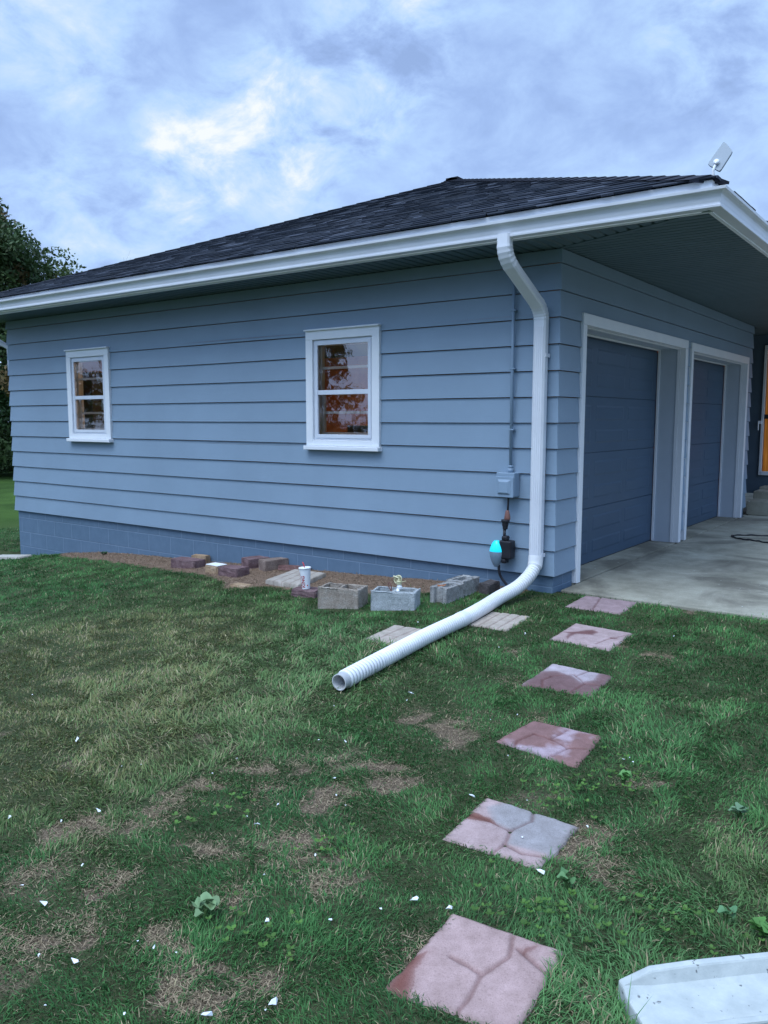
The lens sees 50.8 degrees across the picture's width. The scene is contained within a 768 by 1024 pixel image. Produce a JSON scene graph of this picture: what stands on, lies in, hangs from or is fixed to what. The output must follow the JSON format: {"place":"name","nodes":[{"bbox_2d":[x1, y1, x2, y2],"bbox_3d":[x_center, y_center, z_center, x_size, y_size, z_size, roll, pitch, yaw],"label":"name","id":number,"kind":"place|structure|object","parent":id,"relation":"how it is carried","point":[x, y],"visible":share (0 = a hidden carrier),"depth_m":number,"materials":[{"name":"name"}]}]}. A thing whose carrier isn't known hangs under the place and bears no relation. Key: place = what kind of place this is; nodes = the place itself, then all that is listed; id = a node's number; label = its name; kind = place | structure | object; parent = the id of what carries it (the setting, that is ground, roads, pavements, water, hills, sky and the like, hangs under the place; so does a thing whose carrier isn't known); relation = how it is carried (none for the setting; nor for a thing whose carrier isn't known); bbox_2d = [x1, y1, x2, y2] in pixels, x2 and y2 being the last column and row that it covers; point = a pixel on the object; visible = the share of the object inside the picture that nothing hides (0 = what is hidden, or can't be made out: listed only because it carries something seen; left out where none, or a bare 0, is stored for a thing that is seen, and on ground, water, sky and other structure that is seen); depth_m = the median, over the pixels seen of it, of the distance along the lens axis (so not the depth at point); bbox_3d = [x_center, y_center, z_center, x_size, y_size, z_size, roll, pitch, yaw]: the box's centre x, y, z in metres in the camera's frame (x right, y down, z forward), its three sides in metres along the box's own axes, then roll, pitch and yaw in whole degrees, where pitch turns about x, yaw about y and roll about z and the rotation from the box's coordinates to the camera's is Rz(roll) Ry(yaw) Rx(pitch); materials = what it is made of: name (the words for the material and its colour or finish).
{"place":"outdoors","nodes":[
{"label":"outdoors","id":0,"kind":"place"},
{"bbox_2d":[206,562,226,565],"bbox_3d":[-1.734,0.542,8.379,0.180,0.007,0.130,5,8,36],"label":"white tile","id":1,"kind":"object","parent":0,"point":[216,564],"visible":1,"depth_m":8.35,"materials":[{"name":"paint"}]},
{"bbox_2d":[0,471,767,1023],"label":"ground","id":2,"kind":"structure","parent":0,"point":[8,515],"depth_m":3.36,"materials":[{"name":"green plant"}]},
{"bbox_2d":[0,554,31,558],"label":"concrete slab","id":3,"kind":"structure","parent":2,"relation":"on","point":[12,556],"depth_m":11.20,"materials":[{"name":"concrete"}]},
{"bbox_2d":[0,197,85,476],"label":"maple tree","id":4,"kind":"object","parent":2,"relation":"on","point":[19,264],"visible":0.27,"depth_m":33.65,"materials":[{"name":"green plant"}]},
{"bbox_2d":[171,557,205,568],"bbox_3d":[-2.142,0.570,8.860,0.365,0.120,0.185,4,8,32],"label":"brick","id":5,"kind":"object","parent":2,"relation":"on","point":[184,562],"visible":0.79,"depth_m":8.79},
{"bbox_2d":[191,554,209,562],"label":"brick","id":6,"kind":"object","parent":2,"relation":"on","point":[205,557],"visible":0.53,"depth_m":9.13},
{"bbox_2d":[191,891,219,919],"bbox_3d":[-0.570,1.258,2.557,0.089,0.079,0.087,5,8,36],"label":"weed","id":7,"kind":"object","parent":2,"relation":"on","point":[206,900],"visible":0.88,"depth_m":2.56,"materials":[{"name":"green plant"}]},
{"bbox_2d":[201,1011,212,1015],"bbox_3d":[-0.467,1.324,2.135,0.038,0.008,0.015,25,8,-40],"label":"paint chip","id":8,"kind":"object","parent":2,"relation":"on","point":[209,1013],"visible":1,"depth_m":2.14,"materials":[{"name":"white paint"}]},
{"bbox_2d":[205,565,225,573],"bbox_3d":[-1.734,0.597,8.385,0.205,0.105,0.155,5,8,39],"label":"brick","id":9,"kind":"object","parent":2,"relation":"on","point":[210,569],"visible":0.55,"depth_m":8.32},
{"bbox_2d":[218,565,249,577],"bbox_3d":[-1.520,0.607,8.203,0.265,0.110,0.195,4,8,32],"label":"brick","id":10,"kind":"object","parent":2,"relation":"on","point":[235,571],"visible":0.91,"depth_m":8.14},
{"bbox_2d":[229,583,250,588],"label":"brick","id":11,"kind":"object","parent":2,"relation":"on","point":[242,585],"visible":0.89,"depth_m":7.62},
{"bbox_2d":[241,555,269,568],"bbox_3d":[-1.362,0.542,8.616,0.264,0.124,0.195,-5,8,-35],"label":"brick","id":12,"kind":"object","parent":2,"relation":"on","point":[251,562],"visible":0.59,"depth_m":8.53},
{"bbox_2d":[268,997,277,1004],"bbox_3d":[-0.296,1.317,2.175,0.019,0.011,0.053,32,-3,25],"label":"paint chip","id":13,"kind":"object","parent":2,"relation":"on","point":[273,1001],"visible":1,"depth_m":2.17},
{"bbox_2d":[259,557,288,571],"bbox_3d":[-1.150,0.550,8.448,0.284,0.130,0.155,-5,8,-35],"label":"brick","id":14,"kind":"object","parent":2,"relation":"on","point":[268,564],"visible":0.8,"depth_m":8.38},
{"bbox_2d":[62,551,503,590],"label":"mulch","id":15,"kind":"object","parent":2,"relation":"on","point":[252,571],"visible":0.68,"depth_m":8.10,"materials":[{"name":"brown plant"}]},
{"bbox_2d":[265,569,325,587],"bbox_3d":[-0.839,0.650,7.753,0.442,0.101,0.692,3,7,24],"label":"brick pattern paver","id":16,"kind":"object","parent":15,"relation":"on","point":[291,579],"visible":0.73,"depth_m":7.64,"materials":[{"name":"stone"}]},
{"bbox_2d":[278,565,310,570],"bbox_3d":[-0.906,0.583,8.345,0.345,0.064,0.165,2,-1,18],"label":"brick","id":17,"kind":"object","parent":2,"relation":"on","point":[285,567],"visible":0.52,"depth_m":8.29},
{"bbox_2d":[291,586,317,597],"bbox_3d":[-0.667,0.707,7.107,0.255,0.080,0.174,3,7,26],"label":"brick","id":18,"kind":"object","parent":2,"relation":"on","point":[312,592],"visible":0.71,"depth_m":7.04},
{"bbox_2d":[299,562,310,588],"bbox_3d":[-0.687,0.552,7.067,0.110,0.235,0.110,0,5,37],"label":"paper cup","id":19,"kind":"object","parent":18,"relation":"on","point":[305,572],"visible":1,"depth_m":7.03,"materials":[{"name":"white paper"}]},
{"bbox_2d":[318,582,367,608],"bbox_3d":[-0.339,0.716,6.591,0.380,0.243,0.224,3,7,21],"label":"cinder block","id":20,"kind":"object","parent":2,"relation":"on","point":[331,595],"depth_m":6.50,"materials":[{"name":"grey concrete"}]},
{"bbox_2d":[0,608,706,1023],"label":"straw","id":21,"kind":"object","parent":2,"relation":"on","point":[182,984],"visible":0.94,"depth_m":2.78,"materials":[{"name":"brown plant"}]},
{"bbox_2d":[0,174,767,593],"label":"house","id":22,"kind":"structure","parent":2,"relation":"on","point":[324,390],"depth_m":8.15,"materials":[{"name":"paint"}]},
{"bbox_2d":[64,346,113,442],"bbox_3d":[-3.699,-1.476,10.262,0.917,1.168,0.200,5,8,36],"label":"window","id":23,"kind":"structure","parent":22,"relation":"in","point":[74,357],"depth_m":10.30,"materials":[{"name":"white paint"}]},
{"bbox_2d":[303,324,381,451],"bbox_3d":[-0.373,-1.185,7.831,0.932,1.174,0.200,5,8,36],"label":"window","id":24,"kind":"structure","parent":22,"relation":"in","point":[316,341],"depth_m":7.82,"materials":[{"name":"white paint"}]},
{"bbox_2d":[495,253,519,497],"bbox_3d":[1.030,-1.112,6.670,0.170,1.984,0.128,5,8,36],"label":"electrical box","id":25,"kind":"object","parent":22,"relation":"attached to","point":[507,484],"visible":0.98,"depth_m":6.71,"materials":[{"name":"paint"}]},
{"bbox_2d":[489,498,514,585],"bbox_3d":[1.009,0.276,6.830,0.239,0.830,0.112,2,7,20],"label":"surge protector","id":26,"kind":"object","parent":25,"relation":"hanging from","point":[502,550],"visible":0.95,"depth_m":6.80,"materials":[{"name":"black plastic"}]},
{"bbox_2d":[581,336,657,564],"bbox_3d":[2.278,-0.638,8.274,0.054,2.214,2.875,5,8,36],"label":"garage door","id":27,"kind":"structure","parent":22,"relation":"in","point":[621,379],"depth_m":8.44,"materials":[{"name":"metal"}]},
{"bbox_2d":[687,360,724,526],"bbox_3d":[4.088,-0.911,10.717,0.054,2.206,2.700,5,8,36],"label":"garage door","id":28,"kind":"structure","parent":22,"relation":"in","point":[708,378],"depth_m":11.11,"materials":[{"name":"metal"}]},
{"bbox_2d":[708,142,732,174],"bbox_3d":[3.492,-3.354,8.440,0.221,0.988,0.118,1,7,6],"label":"flat antenna","id":29,"kind":"object","parent":22,"relation":"on","point":[720,158],"visible":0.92,"depth_m":8.39,"materials":[{"name":"grey plastic"}]},
{"bbox_2d":[757,345,767,474],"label":"entry door","id":30,"kind":"structure","parent":22,"relation":"in","point":[763,470],"depth_m":12.98,"materials":[{"name":"orange paint"}]},
{"bbox_2d":[366,625,420,644],"bbox_3d":[0.123,0.876,5.572,0.400,0.079,0.420,5,8,36],"label":"brick pattern paver","id":31,"kind":"object","parent":2,"relation":"on","point":[395,633],"visible":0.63,"depth_m":5.60,"materials":[{"name":"stone"}]},
{"bbox_2d":[371,586,420,610],"bbox_3d":[0.087,0.727,6.417,0.377,0.242,0.227,2,7,14],"label":"cinder block","id":32,"kind":"object","parent":2,"relation":"on","point":[383,598],"depth_m":6.32,"materials":[{"name":"grey concrete"}]},
{"bbox_2d":[388,575,404,590],"bbox_3d":[0.098,0.567,6.349,0.168,0.148,0.062,5,8,36],"label":"sprinkler","id":33,"kind":"object","parent":32,"relation":"on","point":[398,581],"visible":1,"depth_m":6.33,"materials":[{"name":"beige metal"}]},
{"bbox_2d":[332,555,542,690],"bbox_3d":[0.488,0.671,5.645,0.181,0.411,2.727,5,8,34],"label":"drain pipe","id":34,"kind":"object","parent":2,"relation":"on","point":[357,672],"visible":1,"depth_m":5.37,"materials":[{"name":"white plastic"}]},
{"bbox_2d":[430,581,463,603],"bbox_3d":[0.512,0.678,6.564,0.165,0.186,0.260,5,8,38],"label":"cinder block","id":35,"kind":"object","parent":2,"relation":"on","point":[448,592],"depth_m":6.50,"materials":[{"name":"grey concrete"}]},
{"bbox_2d":[446,575,479,595],"bbox_3d":[0.660,0.645,6.773,0.167,0.196,0.265,5,8,38],"label":"cinder block","id":36,"kind":"object","parent":2,"relation":"on","point":[471,584],"depth_m":6.74,"materials":[{"name":"grey concrete"}]},
{"bbox_2d":[172,746,764,960],"bbox_3d":[0.319,1.191,2.840,2.138,0.080,1.444,-1,7,-11],"label":"clover","id":37,"kind":"object","parent":2,"relation":"on","point":[489,910],"visible":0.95,"depth_m":2.56,"materials":[{"name":"green plant"}]},
{"bbox_2d":[386,913,564,1023],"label":"stepping stone","id":38,"kind":"object","parent":2,"relation":"on","point":[479,973],"visible":0.95,"depth_m":2.28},
{"bbox_2d":[478,579,499,594],"bbox_3d":[0.884,0.635,6.799,0.104,0.105,0.204,5,8,36],"label":"brick","id":39,"kind":"object","parent":2,"relation":"on","point":[490,586],"visible":0.89,"depth_m":6.74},
{"bbox_2d":[468,612,529,631],"bbox_3d":[0.843,0.818,5.900,0.303,0.076,0.441,4,8,31],"label":"brick pattern paver","id":40,"kind":"object","parent":2,"relation":"on","point":[499,621],"visible":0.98,"depth_m":5.86,"materials":[{"name":"stone"}]},
{"bbox_2d":[443,798,578,869],"bbox_3d":[0.471,1.226,3.040,0.400,0.076,0.371,5,8,36],"label":"stepping stone","id":41,"kind":"object","parent":2,"relation":"on","point":[489,824],"visible":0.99,"depth_m":3.02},
{"bbox_2d":[496,721,601,767],"bbox_3d":[0.787,1.109,3.829,0.427,0.074,0.387,5,8,36],"label":"stepping stone","id":42,"kind":"object","parent":2,"relation":"on","point":[569,747],"visible":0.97,"depth_m":3.81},
{"bbox_2d":[557,866,575,890],"bbox_3d":[0.595,1.223,2.671,0.058,0.081,0.056,-3,7,-23],"label":"weed","id":43,"kind":"object","parent":2,"relation":"on","point":[562,874],"visible":0.96,"depth_m":2.67,"materials":[{"name":"green plant"}]},
{"bbox_2d":[522,664,612,696],"bbox_3d":[1.061,0.990,4.652,0.404,0.076,0.429,5,8,36],"label":"stepping stone","id":44,"kind":"object","parent":2,"relation":"on","point":[556,677],"visible":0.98,"depth_m":4.63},
{"bbox_2d":[549,623,631,650],"bbox_3d":[1.408,0.868,5.496,0.442,0.074,0.486,5,8,36],"label":"stepping stone","id":45,"kind":"object","parent":2,"relation":"on","point":[592,637],"visible":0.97,"depth_m":5.47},
{"bbox_2d":[566,596,636,614],"bbox_3d":[1.701,0.749,6.325,0.447,0.073,0.427,5,8,36],"label":"stepping stone","id":46,"kind":"object","parent":2,"relation":"on","point":[607,605],"visible":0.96,"depth_m":6.30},
{"bbox_2d":[617,769,631,787],"bbox_3d":[1.002,1.119,3.376,0.058,0.080,0.048,5,8,36],"label":"weed","id":47,"kind":"object","parent":2,"relation":"on","point":[624,775],"visible":0.98,"depth_m":3.37,"materials":[{"name":"green plant"}]},
{"bbox_2d":[618,952,767,1023],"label":"splash block","id":48,"kind":"object","parent":2,"relation":"on","point":[733,989],"depth_m":2.15,"materials":[{"name":"concrete"}]},
{"bbox_2d":[717,905,736,921],"bbox_3d":[1.049,1.241,2.478,0.058,0.076,0.031,1,7,10],"label":"weed","id":49,"kind":"object","parent":2,"relation":"on","point":[721,909],"visible":0.95,"depth_m":2.48,"materials":[{"name":"green plant"}]},
{"bbox_2d":[728,802,749,818],"bbox_3d":[1.352,1.148,3.083,0.054,0.081,0.083,-3,7,-27],"label":"weed","id":50,"kind":"object","parent":2,"relation":"on","point":[738,808],"visible":0.91,"depth_m":3.08,"materials":[{"name":"green plant"}]},
{"bbox_2d":[748,916,767,942],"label":"weed","id":51,"kind":"object","parent":2,"relation":"on","point":[760,924],"visible":0.95,"depth_m":2.40,"materials":[{"name":"green plant"}]},
{"bbox_2d":[0,0,767,415],"label":"sky","id":52,"kind":"structure","parent":0,"point":[132,129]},
{"bbox_2d":[561,493,767,619],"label":"driveway","id":53,"kind":"structure","parent":0,"point":[719,569],"depth_m":7.34,"materials":[{"name":"concrete"}]},
{"bbox_2d":[572,516,738,584],"bbox_3d":[3.327,0.428,9.561,0.302,0.194,6.085,5,8,36],"label":"door threshold slab","id":54,"kind":"structure","parent":53,"relation":"on","point":[589,570],"depth_m":8.65,"materials":[{"name":"concrete"}]},
{"bbox_2d":[731,534,767,542],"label":"black cord","id":55,"kind":"object","parent":53,"relation":"on","point":[733,536],"visible":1,"depth_m":9.82,"materials":[{"name":"rubber"}]},
{"bbox_2d":[746,485,767,515],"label":"entry steps","id":56,"kind":"structure","parent":53,"relation":"on","point":[757,504],"depth_m":12.08,"materials":[{"name":"concrete"}]}
]}

